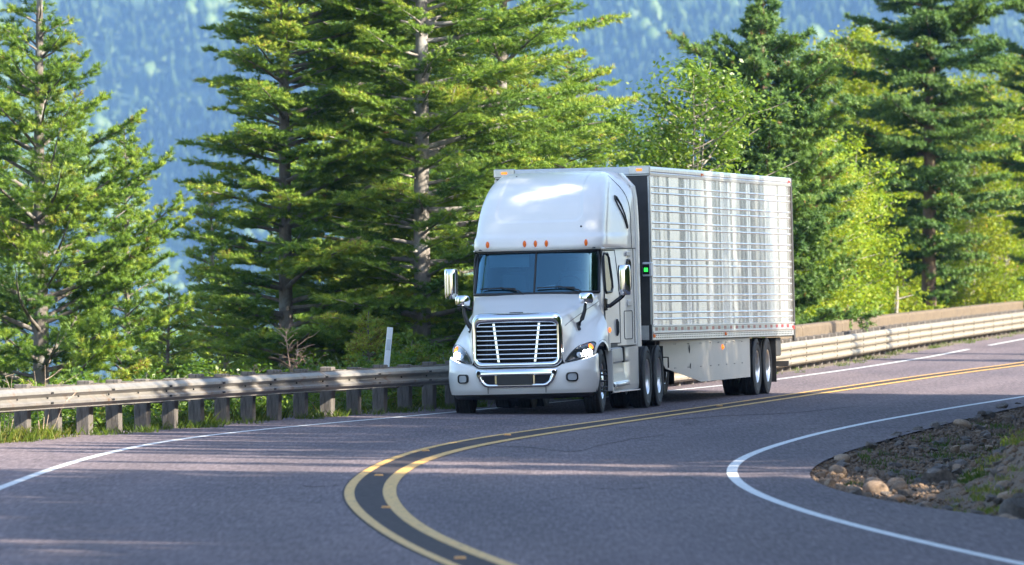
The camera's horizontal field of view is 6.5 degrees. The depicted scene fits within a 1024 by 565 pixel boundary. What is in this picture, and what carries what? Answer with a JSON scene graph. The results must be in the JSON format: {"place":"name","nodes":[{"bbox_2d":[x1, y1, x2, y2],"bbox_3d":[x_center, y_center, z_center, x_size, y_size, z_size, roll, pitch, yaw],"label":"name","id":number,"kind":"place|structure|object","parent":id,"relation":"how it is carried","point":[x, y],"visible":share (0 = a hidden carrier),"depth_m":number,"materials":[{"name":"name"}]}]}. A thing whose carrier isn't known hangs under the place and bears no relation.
{"place":"outdoors","nodes":[
{"label":"outdoors","id":0,"kind":"place"},
{"bbox_2d":[251,320,326,413],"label":"dead sapling","id":1,"kind":"object","parent":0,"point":[296,362],"visible":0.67,"depth_m":146.50,"materials":[{"name":"plant"}]},
{"bbox_2d":[0,334,1023,564],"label":"road","id":2,"kind":"structure","parent":0,"point":[247,497],"depth_m":101.84,"materials":[{"name":"asphalt"}]},
{"bbox_2d":[0,339,1021,489],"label":"edge marking","id":3,"kind":"object","parent":2,"relation":"on","point":[39,473],"visible":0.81,"depth_m":126.69,"materials":[{"name":"white paint"}]},
{"bbox_2d":[444,171,663,412],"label":"truck tractor","id":4,"kind":"object","parent":2,"relation":"on","point":[555,308],"visible":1,"depth_m":146.66,"materials":[{"name":"white paint"}]},
{"bbox_2d":[485,435,659,450],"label":"road crack","id":5,"kind":"object","parent":2,"relation":"on","point":[580,450],"visible":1,"depth_m":122.39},
{"bbox_2d":[494,166,795,394],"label":"semi trailer","id":6,"kind":"object","parent":2,"relation":"on","point":[717,289],"visible":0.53,"depth_m":157.49,"materials":[{"name":"silver metal"}]},
{"bbox_2d":[342,362,1023,564],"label":"strip","id":7,"kind":"object","parent":2,"relation":"on","point":[369,497],"visible":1,"depth_m":103.36,"materials":[{"name":"paint"}]},
{"bbox_2d":[344,361,1023,564],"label":"marking","id":8,"kind":"object","parent":2,"relation":"on","point":[353,504],"visible":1,"depth_m":102.38,"materials":[{"name":"yellow paint"}]},
{"bbox_2d":[383,364,1023,564],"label":"marking","id":9,"kind":"object","parent":2,"relation":"on","point":[392,499],"visible":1,"depth_m":101.97,"materials":[{"name":"yellow paint"}]},
{"bbox_2d":[675,406,852,419],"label":"road crack","id":10,"kind":"object","parent":2,"relation":"on","point":[757,414],"visible":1,"depth_m":144.02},
{"bbox_2d":[727,396,1023,564],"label":"edge marking","id":11,"kind":"object","parent":2,"relation":"on","point":[732,473],"visible":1,"depth_m":98.91,"materials":[{"name":"white paint"}]},
{"bbox_2d":[0,0,1023,381],"bbox_3d":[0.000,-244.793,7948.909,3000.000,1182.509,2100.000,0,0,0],"label":"mountain","id":12,"kind":"structure","parent":0,"point":[126,92],"depth_m":8010.97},
{"bbox_2d":[0,0,1023,382],"bbox_3d":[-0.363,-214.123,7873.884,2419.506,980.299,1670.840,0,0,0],"label":"forest","id":13,"kind":"object","parent":12,"relation":"on","point":[652,22],"visible":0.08,"depth_m":7934.02,"materials":[{"name":"plant"}]},
{"bbox_2d":[777,332,1023,372],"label":"gravel verge","id":14,"kind":"structure","parent":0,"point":[898,353],"depth_m":223.07,"materials":[{"name":"gravel"}]},
{"bbox_2d":[0,360,495,435],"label":"guardrail","id":15,"kind":"object","parent":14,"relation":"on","point":[113,396],"visible":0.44,"depth_m":136.04,"materials":[{"name":"metal"}]},
{"bbox_2d":[669,309,1023,385],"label":"guardrail","id":16,"kind":"object","parent":14,"relation":"on","point":[813,350],"visible":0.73,"depth_m":221.41,"materials":[{"name":"metal"}]},
{"bbox_2d":[810,406,1023,515],"bbox_3d":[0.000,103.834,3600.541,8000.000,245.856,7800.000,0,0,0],"label":"ground","id":17,"kind":"structure","parent":0,"point":[1019,475],"depth_m":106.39,"materials":[{"name":"gravel"}]},
{"bbox_2d":[2,374,26,429],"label":"dry stalks","id":18,"kind":"object","parent":17,"relation":"on","point":[4,413],"visible":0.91,"depth_m":125.50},
{"bbox_2d":[0,264,54,387],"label":"fir tree","id":19,"kind":"object","parent":17,"relation":"on","point":[7,343],"visible":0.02,"depth_m":157.91,"materials":[{"name":"green plant"}]},
{"bbox_2d":[0,26,65,427],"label":"fir tree","id":20,"kind":"object","parent":17,"relation":"on","point":[14,146],"visible":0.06,"depth_m":146.65,"materials":[{"name":"green plant"}]},
{"bbox_2d":[0,372,104,433],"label":"shrub","id":21,"kind":"object","parent":17,"relation":"on","point":[40,415],"visible":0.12,"depth_m":130.11,"materials":[{"name":"green plant"}]},
{"bbox_2d":[29,369,79,429],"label":"dry stalks","id":22,"kind":"object","parent":17,"relation":"on","point":[49,409],"visible":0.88,"depth_m":127.03,"materials":[{"name":"plant"}]},
{"bbox_2d":[49,304,109,382],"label":"fir tree","id":23,"kind":"object","parent":17,"relation":"on","point":[71,358],"visible":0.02,"depth_m":155.85,"materials":[{"name":"green plant"}]},
{"bbox_2d":[7,362,159,430],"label":"shrub","id":24,"kind":"object","parent":17,"relation":"on","point":[127,418],"visible":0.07,"depth_m":133.09,"materials":[{"name":"green plant"}]},
{"bbox_2d":[0,0,200,429],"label":"fir tree","id":25,"kind":"object","parent":17,"relation":"on","point":[43,212],"visible":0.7,"depth_m":139.51,"materials":[{"name":"green plant"}]},
{"bbox_2d":[93,405,122,427],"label":"fir seedling","id":26,"kind":"object","parent":17,"relation":"on","point":[101,415],"visible":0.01,"depth_m":136.84,"materials":[{"name":"green plant"}]},
{"bbox_2d":[71,122,194,420],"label":"fir tree","id":27,"kind":"object","parent":17,"relation":"on","point":[123,358],"visible":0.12,"depth_m":165.84,"materials":[{"name":"green plant"}]},
{"bbox_2d":[96,357,216,425],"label":"shrub","id":28,"kind":"object","parent":17,"relation":"on","point":[159,405],"visible":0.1,"depth_m":137.42,"materials":[{"name":"green plant"}]},
{"bbox_2d":[125,283,204,423],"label":"fir tree","id":29,"kind":"object","parent":17,"relation":"on","point":[175,343],"visible":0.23,"depth_m":151.88,"materials":[{"name":"green plant"}]},
{"bbox_2d":[140,362,263,420],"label":"shrub","id":30,"kind":"object","parent":17,"relation":"on","point":[154,370],"visible":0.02,"depth_m":140.33,"materials":[{"name":"green plant"}]},
{"bbox_2d":[169,169,249,372],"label":"fir tree","id":31,"kind":"object","parent":17,"relation":"on","point":[212,259],"visible":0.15,"depth_m":175.85,"materials":[{"name":"green plant"}]},
{"bbox_2d":[190,264,276,401],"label":"fir tree","id":32,"kind":"object","parent":17,"relation":"on","point":[226,365],"visible":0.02,"depth_m":167.89,"materials":[{"name":"green plant"}]},
{"bbox_2d":[186,353,292,415],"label":"shrub","id":33,"kind":"object","parent":17,"relation":"on","point":[285,405],"visible":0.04,"depth_m":143.24,"materials":[{"name":"green plant"}]},
{"bbox_2d":[165,0,454,413],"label":"fir tree","id":34,"kind":"object","parent":17,"relation":"on","point":[284,264],"visible":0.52,"depth_m":159.23,"materials":[{"name":"green plant"}]},
{"bbox_2d":[258,352,371,413],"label":"shrub","id":35,"kind":"object","parent":17,"relation":"on","point":[337,395],"visible":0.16,"depth_m":146.46,"materials":[{"name":"green plant"}]},
{"bbox_2d":[187,0,473,397],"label":"fir tree","id":36,"kind":"object","parent":17,"relation":"on","point":[312,8],"visible":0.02,"depth_m":173.68,"materials":[{"name":"green plant"}]},
{"bbox_2d":[306,265,392,406],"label":"fir tree","id":37,"kind":"object","parent":17,"relation":"on","point":[352,291],"depth_m":165.88,"materials":[{"name":"green plant"}]},
{"bbox_2d":[304,344,421,411],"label":"shrub","id":38,"kind":"object","parent":17,"relation":"on","point":[391,394],"visible":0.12,"depth_m":149.42,"materials":[{"name":"green plant"}]},
{"bbox_2d":[335,311,396,406],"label":"fir seedling","id":39,"kind":"object","parent":17,"relation":"on","point":[377,334],"visible":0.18,"depth_m":150.92,"materials":[{"name":"green plant"}]},
{"bbox_2d":[262,5,473,330],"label":"fir tree","id":40,"kind":"object","parent":17,"relation":"on","point":[269,236],"visible":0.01,"depth_m":195.37,"materials":[{"name":"green plant"}]},
{"bbox_2d":[384,327,392,366],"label":"delineator post","id":41,"kind":"object","parent":17,"relation":"on","point":[388,346],"visible":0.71,"depth_m":148.62,"materials":[{"name":"white"}]},
{"bbox_2d":[365,335,449,407],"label":"shrub","id":42,"kind":"object","parent":17,"relation":"on","point":[408,360],"visible":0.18,"depth_m":151.97,"materials":[{"name":"green plant"}]},
{"bbox_2d":[375,328,458,389],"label":"shrub","id":43,"kind":"object","parent":17,"relation":"on","point":[439,352],"visible":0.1,"depth_m":154.50,"materials":[{"name":"green plant"}]},
{"bbox_2d":[392,341,443,403],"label":"fir seedling","id":44,"kind":"object","parent":17,"relation":"on","point":[421,358],"visible":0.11,"depth_m":152.46,"materials":[{"name":"green plant"}]},
{"bbox_2d":[432,352,450,397],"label":"fir seedling","id":45,"kind":"object","parent":17,"relation":"on","point":[438,362],"visible":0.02,"depth_m":153.98,"materials":[{"name":"green plant"}]},
{"bbox_2d":[270,0,621,404],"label":"fir tree","id":46,"kind":"object","parent":17,"relation":"on","point":[423,217],"visible":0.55,"depth_m":158.74,"materials":[{"name":"green plant"}]},
{"bbox_2d":[361,0,531,333],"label":"fir tree","id":47,"kind":"object","parent":17,"relation":"on","point":[442,168],"visible":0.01,"depth_m":185.48,"materials":[{"name":"green plant"}]},
{"bbox_2d":[360,0,648,333],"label":"fir tree","id":48,"kind":"object","parent":17,"relation":"on","point":[499,52],"visible":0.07,"depth_m":166.42,"materials":[{"name":"green plant"}]},
{"bbox_2d":[0,330,1023,443],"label":"verge grass","id":49,"kind":"structure","parent":17,"relation":"on","point":[17,435],"depth_m":136.10,"materials":[{"name":"plant"}]},
{"bbox_2d":[772,105,896,313],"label":"sapling","id":50,"kind":"object","parent":49,"relation":"on","point":[858,228],"visible":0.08,"depth_m":237.41,"materials":[{"name":"green plant"}]},
{"bbox_2d":[470,56,639,311],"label":"fir tree","id":51,"kind":"object","parent":17,"relation":"on","point":[582,152],"visible":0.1,"depth_m":179.81,"materials":[{"name":"green plant"}]},
{"bbox_2d":[545,95,699,168],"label":"broadleaf tree","id":52,"kind":"object","parent":17,"relation":"on","point":[627,128],"visible":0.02,"depth_m":191.97,"materials":[{"name":"green plant"}]},
{"bbox_2d":[595,47,809,337],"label":"broadleaf tree","id":53,"kind":"object","parent":17,"relation":"on","point":[669,154],"visible":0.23,"depth_m":185.67,"materials":[{"name":"green plant"}]},
{"bbox_2d":[645,0,885,331],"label":"fir tree","id":54,"kind":"object","parent":17,"relation":"on","point":[768,67],"visible":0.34,"depth_m":215.33,"materials":[{"name":"green plant"}]},
{"bbox_2d":[756,326,802,338],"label":"parapet block","id":55,"kind":"structure","parent":17,"relation":"on","point":[799,331],"depth_m":200.94,"materials":[{"name":"concrete"}]},
{"bbox_2d":[752,101,872,277],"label":"sapling","id":56,"kind":"object","parent":17,"relation":"on","point":[842,157],"depth_m":262.12,"materials":[{"name":"green plant"}]},
{"bbox_2d":[795,321,841,336],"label":"parapet block","id":57,"kind":"structure","parent":17,"relation":"on","point":[818,328],"depth_m":207.31,"materials":[{"name":"concrete"}]},
{"bbox_2d":[794,166,855,321],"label":"sapling","id":58,"kind":"object","parent":17,"relation":"on","point":[813,309],"visible":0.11,"depth_m":217.56,"materials":[{"name":"green plant"}]},
{"bbox_2d":[824,479,835,486],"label":"rock","id":59,"kind":"object","parent":17,"relation":"on","point":[830,482],"visible":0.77,"depth_m":103.39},
{"bbox_2d":[780,141,883,317],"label":"sapling","id":60,"kind":"object","parent":17,"relation":"on","point":[833,216],"visible":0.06,"depth_m":229.05,"materials":[{"name":"green plant"}]},
{"bbox_2d":[828,465,847,477],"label":"rock","id":61,"kind":"object","parent":17,"relation":"on","point":[836,469],"visible":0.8,"depth_m":110.68,"materials":[{"name":"stone"}]},
{"bbox_2d":[834,454,849,462],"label":"rock","id":62,"kind":"object","parent":17,"relation":"on","point":[845,457],"visible":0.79,"depth_m":115.43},
{"bbox_2d":[833,317,875,330],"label":"parapet block","id":63,"kind":"structure","parent":17,"relation":"on","point":[845,325],"depth_m":217.32,"materials":[{"name":"concrete"}]},
{"bbox_2d":[850,488,861,495],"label":"rock","id":64,"kind":"object","parent":17,"relation":"on","point":[857,492],"visible":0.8,"depth_m":99.93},
{"bbox_2d":[820,125,911,314],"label":"sapling","id":65,"kind":"object","parent":17,"relation":"on","point":[885,245],"visible":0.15,"depth_m":244.38,"materials":[{"name":"green plant"}]},
{"bbox_2d":[865,441,877,448],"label":"rock","id":66,"kind":"object","parent":17,"relation":"on","point":[871,445],"visible":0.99,"depth_m":122.02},
{"bbox_2d":[803,23,942,285],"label":"sapling","id":67,"kind":"object","parent":17,"relation":"on","point":[844,52],"visible":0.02,"depth_m":278.37,"materials":[{"name":"green plant"}]},
{"bbox_2d":[802,12,947,196],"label":"sapling","id":68,"kind":"object","parent":17,"relation":"on","point":[862,30],"visible":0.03,"depth_m":295.99,"materials":[{"name":"green plant"}]},
{"bbox_2d":[862,481,888,494],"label":"rock","id":69,"kind":"object","parent":17,"relation":"on","point":[873,487],"visible":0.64,"depth_m":106.29,"materials":[{"name":"stone"}]},
{"bbox_2d":[848,277,920,311],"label":"bush","id":70,"kind":"object","parent":17,"relation":"on","point":[914,287],"depth_m":255.89,"materials":[{"name":"green plant"}]},
{"bbox_2d":[822,61,948,310],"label":"sapling","id":71,"kind":"object","parent":17,"relation":"on","point":[856,84],"visible":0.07,"depth_m":262.32,"materials":[{"name":"green plant"}]},
{"bbox_2d":[875,313,909,326],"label":"parapet block","id":72,"kind":"structure","parent":17,"relation":"on","point":[891,319],"depth_m":231.06,"materials":[{"name":"concrete"}]},
{"bbox_2d":[887,477,904,483],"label":"rock","id":73,"kind":"object","parent":17,"relation":"on","point":[894,480],"visible":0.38,"depth_m":112.24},
{"bbox_2d":[889,494,905,502],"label":"rock","id":74,"kind":"object","parent":17,"relation":"on","point":[900,498],"visible":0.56,"depth_m":103.70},
{"bbox_2d":[889,481,907,491],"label":"rock","id":75,"kind":"object","parent":17,"relation":"on","point":[900,485],"visible":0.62,"depth_m":107.83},
{"bbox_2d":[856,276,943,314],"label":"bush","id":76,"kind":"object","parent":17,"relation":"on","point":[904,303],"visible":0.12,"depth_m":251.76,"materials":[{"name":"green plant"}]},
{"bbox_2d":[851,161,954,311],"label":"sapling","id":77,"kind":"object","parent":17,"relation":"on","point":[899,210],"visible":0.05,"depth_m":261.80,"materials":[{"name":"green plant"}]},
{"bbox_2d":[895,286,911,312],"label":"snag","id":78,"kind":"object","parent":17,"relation":"on","point":[897,302],"visible":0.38,"depth_m":245.98,"materials":[{"name":"plant"}]},
{"bbox_2d":[897,489,912,497],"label":"rock","id":79,"kind":"object","parent":17,"relation":"on","point":[906,493],"visible":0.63,"depth_m":105.34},
{"bbox_2d":[900,469,915,476],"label":"rock","id":80,"kind":"object","parent":17,"relation":"on","point":[906,471],"visible":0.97,"depth_m":115.11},
{"bbox_2d":[799,0,1023,309],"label":"fir tree","id":81,"kind":"object","parent":17,"relation":"on","point":[921,61],"visible":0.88,"depth_m":253.28,"materials":[{"name":"green plant"}]},
{"bbox_2d":[903,310,940,321],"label":"parapet block","id":82,"kind":"structure","parent":17,"relation":"on","point":[916,316],"depth_m":241.71,"materials":[{"name":"concrete"}]},
{"bbox_2d":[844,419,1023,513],"bbox_3d":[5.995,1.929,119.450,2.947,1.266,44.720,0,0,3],"label":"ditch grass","id":83,"kind":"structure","parent":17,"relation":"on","point":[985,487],"depth_m":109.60,"materials":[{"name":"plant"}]},
{"bbox_2d":[929,421,940,428],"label":"rock","id":84,"kind":"object","parent":17,"relation":"on","point":[936,424],"visible":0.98,"depth_m":134.84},
{"bbox_2d":[885,126,994,307],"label":"sapling","id":85,"kind":"object","parent":17,"relation":"on","point":[955,228],"visible":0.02,"depth_m":284.86,"materials":[{"name":"green plant"}]},
{"bbox_2d":[921,468,958,483],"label":"rock","id":86,"kind":"object","parent":17,"relation":"on","point":[934,475],"visible":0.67,"depth_m":111.46,"materials":[{"name":"stone"}]},
{"bbox_2d":[932,307,970,317],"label":"parapet block","id":87,"kind":"structure","parent":17,"relation":"on","point":[953,312],"depth_m":253.09,"materials":[{"name":"concrete"}]},
{"bbox_2d":[950,445,959,453],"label":"rock","id":88,"kind":"object","parent":17,"relation":"on","point":[956,448],"visible":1,"depth_m":126.34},
{"bbox_2d":[936,288,976,308],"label":"bush","id":89,"kind":"object","parent":17,"relation":"on","point":[959,302],"visible":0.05,"depth_m":285.37,"materials":[{"name":"green plant"}]},
{"bbox_2d":[951,468,962,474],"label":"rock","id":90,"kind":"object","parent":17,"relation":"on","point":[957,471],"visible":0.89,"depth_m":115.84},
{"bbox_2d":[905,70,1009,304],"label":"sapling","id":91,"kind":"object","parent":17,"relation":"on","point":[953,81],"visible":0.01,"depth_m":304.42,"materials":[{"name":"green plant"}]},
{"bbox_2d":[955,459,967,466],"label":"rock","id":92,"kind":"object","parent":17,"relation":"on","point":[961,462],"visible":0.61,"depth_m":120.84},
{"bbox_2d":[953,419,971,428],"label":"rock","id":93,"kind":"object","parent":17,"relation":"on","point":[961,423],"visible":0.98,"depth_m":137.26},
{"bbox_2d":[960,444,975,451],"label":"rock","id":94,"kind":"object","parent":17,"relation":"on","point":[970,447],"visible":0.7,"depth_m":128.51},
{"bbox_2d":[913,87,1023,306],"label":"sapling","id":95,"kind":"object","parent":17,"relation":"on","point":[994,295],"visible":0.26,"depth_m":287.39,"materials":[{"name":"green plant"}]},
{"bbox_2d":[962,304,997,314],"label":"parapet block","id":96,"kind":"structure","parent":17,"relation":"on","point":[982,309],"depth_m":264.41,"materials":[{"name":"concrete"}]},
{"bbox_2d":[950,279,1017,305],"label":"bush","id":97,"kind":"object","parent":17,"relation":"on","point":[991,290],"visible":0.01,"depth_m":299.18,"materials":[{"name":"green plant"}]},
{"bbox_2d":[948,70,1023,286],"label":"sapling","id":98,"kind":"object","parent":17,"relation":"on","point":[971,79],"depth_m":322.00,"materials":[{"name":"green plant"}]},
{"bbox_2d":[950,115,1023,302],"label":"sapling","id":99,"kind":"object","parent":17,"relation":"on","point":[1020,250],"visible":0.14,"depth_m":299.51,"materials":[{"name":"green plant"}]},
{"bbox_2d":[984,411,995,419],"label":"rock","id":100,"kind":"object","parent":17,"relation":"on","point":[991,414],"visible":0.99,"depth_m":142.98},
{"bbox_2d":[957,0,1023,307],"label":"fir tree","id":101,"kind":"object","parent":17,"relation":"on","point":[1012,165],"visible":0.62,"depth_m":281.71,"materials":[{"name":"green plant"}]},
{"bbox_2d":[959,42,1023,294],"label":"sapling","id":102,"kind":"object","parent":17,"relation":"on","point":[1018,83],"visible":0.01,"depth_m":327.58,"materials":[{"name":"green plant"}]},
{"bbox_2d":[986,495,996,501],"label":"rock","id":103,"kind":"object","parent":17,"relation":"on","point":[990,498],"visible":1,"depth_m":102.47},
{"bbox_2d":[993,498,1003,504],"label":"rock","id":104,"kind":"object","parent":17,"relation":"on","point":[997,501],"visible":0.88,"depth_m":101.76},
{"bbox_2d":[996,402,1007,410],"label":"rock","id":105,"kind":"object","parent":17,"relation":"on","point":[1003,405],"visible":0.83,"depth_m":149.54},
{"bbox_2d":[993,480,1010,490],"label":"rock","id":106,"kind":"object","parent":17,"relation":"on","point":[1004,483],"visible":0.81,"depth_m":103.28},
{"bbox_2d":[997,466,1010,474],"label":"rock","id":107,"kind":"object","parent":17,"relation":"on","point":[1005,470],"visible":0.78,"depth_m":105.71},
{"bbox_2d":[997,491,1013,498],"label":"rock","id":108,"kind":"object","parent":17,"relation":"on","point":[1004,495],"visible":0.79,"depth_m":102.10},
{"bbox_2d":[989,91,1023,293],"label":"sapling","id":109,"kind":"object","parent":17,"relation":"on","point":[1021,132],"visible":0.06,"depth_m":319.10,"materials":[{"name":"green plant"}]},
{"bbox_2d":[990,301,1023,311],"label":"parapet block","id":110,"kind":"structure","parent":17,"relation":"on","point":[1011,305],"depth_m":275.85,"materials":[{"name":"concrete"}]},
{"bbox_2d":[999,497,1023,518],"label":"rock","id":111,"kind":"object","parent":17,"relation":"on","point":[1013,506],"visible":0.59,"depth_m":96.50,"materials":[{"name":"stone"}]},
{"bbox_2d":[1012,493,1023,497],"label":"rock","id":112,"kind":"object","parent":17,"relation":"on","point":[1018,495],"visible":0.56,"depth_m":101.20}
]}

